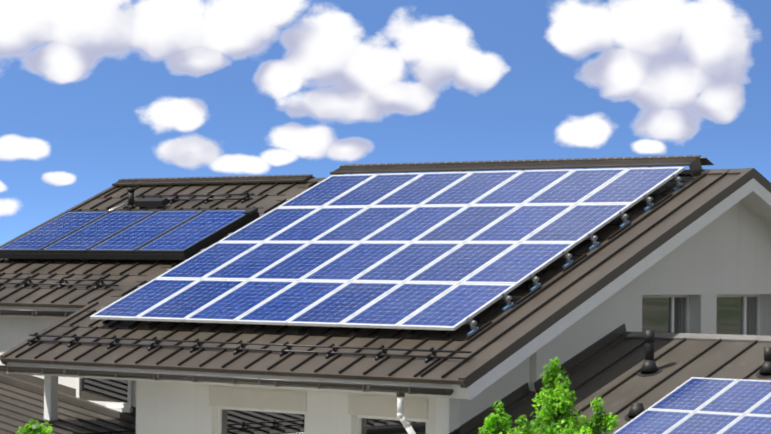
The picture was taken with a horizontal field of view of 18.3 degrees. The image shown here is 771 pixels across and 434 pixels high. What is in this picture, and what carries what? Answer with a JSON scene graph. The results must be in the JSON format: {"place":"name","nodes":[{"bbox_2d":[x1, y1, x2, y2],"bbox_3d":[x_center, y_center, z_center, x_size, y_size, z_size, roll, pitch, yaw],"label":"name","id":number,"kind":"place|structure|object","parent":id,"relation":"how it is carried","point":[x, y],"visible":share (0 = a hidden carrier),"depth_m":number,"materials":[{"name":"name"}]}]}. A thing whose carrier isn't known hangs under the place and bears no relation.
{"place":"outdoors","nodes":[
{"label":"outdoors","id":0,"kind":"place"},
{"bbox_2d":[0,371,135,433],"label":"roof","id":1,"kind":"structure","parent":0,"point":[21,400],"depth_m":37.25,"materials":[{"name":"metal"}]},
{"bbox_2d":[0,0,770,245],"label":"sky","id":2,"kind":"structure","parent":0,"point":[95,94],"materials":[{"name":"blue"}]},
{"label":"ground","id":3,"kind":"structure","parent":0,"visible":0},
{"bbox_2d":[16,418,53,433],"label":"tree","id":4,"kind":"object","parent":3,"relation":"on","point":[34,427],"visible":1,"depth_m":20.73,"materials":[{"name":"green plant"}]},
{"bbox_2d":[0,201,770,433],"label":"house walls","id":5,"kind":"structure","parent":3,"relation":"on","point":[713,277],"depth_m":34.52,"materials":[{"name":"white paint"}]},
{"bbox_2d":[0,168,770,399],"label":"house roof","id":6,"kind":"structure","parent":5,"relation":"on","point":[499,343],"depth_m":34.03,"materials":[{"name":"brown metal"}]},
{"bbox_2d":[0,208,259,261],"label":"solar panels","id":7,"kind":"object","parent":6,"relation":"on","point":[151,235],"visible":0.94,"depth_m":39.94,"materials":[{"name":"blue glass"}]},
{"bbox_2d":[108,188,168,210],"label":"chimney vent","id":8,"kind":"object","parent":6,"relation":"on","point":[151,202],"visible":0.85,"depth_m":42.15,"materials":[{"name":"grey plastic"}]},
{"bbox_2d":[0,309,453,433],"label":"gutters","id":9,"kind":"object","parent":6,"relation":"attached to","point":[400,391],"visible":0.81,"depth_m":32.80,"materials":[{"name":"metal"}]},
{"bbox_2d":[0,192,471,362],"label":"snow guards","id":10,"kind":"object","parent":6,"relation":"on","point":[111,344],"visible":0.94,"depth_m":34.57,"materials":[{"name":"metal"}]},
{"bbox_2d":[90,167,704,335],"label":"solar panels","id":11,"kind":"object","parent":6,"relation":"on","point":[451,251],"visible":0.98,"depth_m":35.62,"materials":[{"name":"glass"}]},
{"bbox_2d":[112,155,713,186],"bbox_3d":[-0.078,-0.711,40.163,12.700,0.361,0.694,0,-2,40],"label":"ridge cap","id":12,"kind":"object","parent":6,"relation":"on","point":[694,163],"visible":1,"depth_m":38.77,"materials":[{"name":"metal"}]},
{"bbox_2d":[449,323,770,433],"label":"annex roof","id":13,"kind":"structure","parent":5,"relation":"on","point":[606,368],"depth_m":32.08,"materials":[{"name":"metal"}]},
{"bbox_2d":[613,377,770,433],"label":"solar panels","id":14,"kind":"object","parent":13,"relation":"on","point":[695,405],"visible":1,"depth_m":29.90,"materials":[{"name":"glass"}]},
{"bbox_2d":[624,330,770,420],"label":"vent pipes","id":15,"kind":"object","parent":13,"relation":"on","point":[649,367],"visible":0.92,"depth_m":31.95,"materials":[{"name":"grey plastic"}]},
{"bbox_2d":[479,357,645,433],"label":"tree","id":16,"kind":"object","parent":3,"relation":"on","point":[556,403],"visible":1,"depth_m":24.70,"materials":[{"name":"green plant"}]}
]}

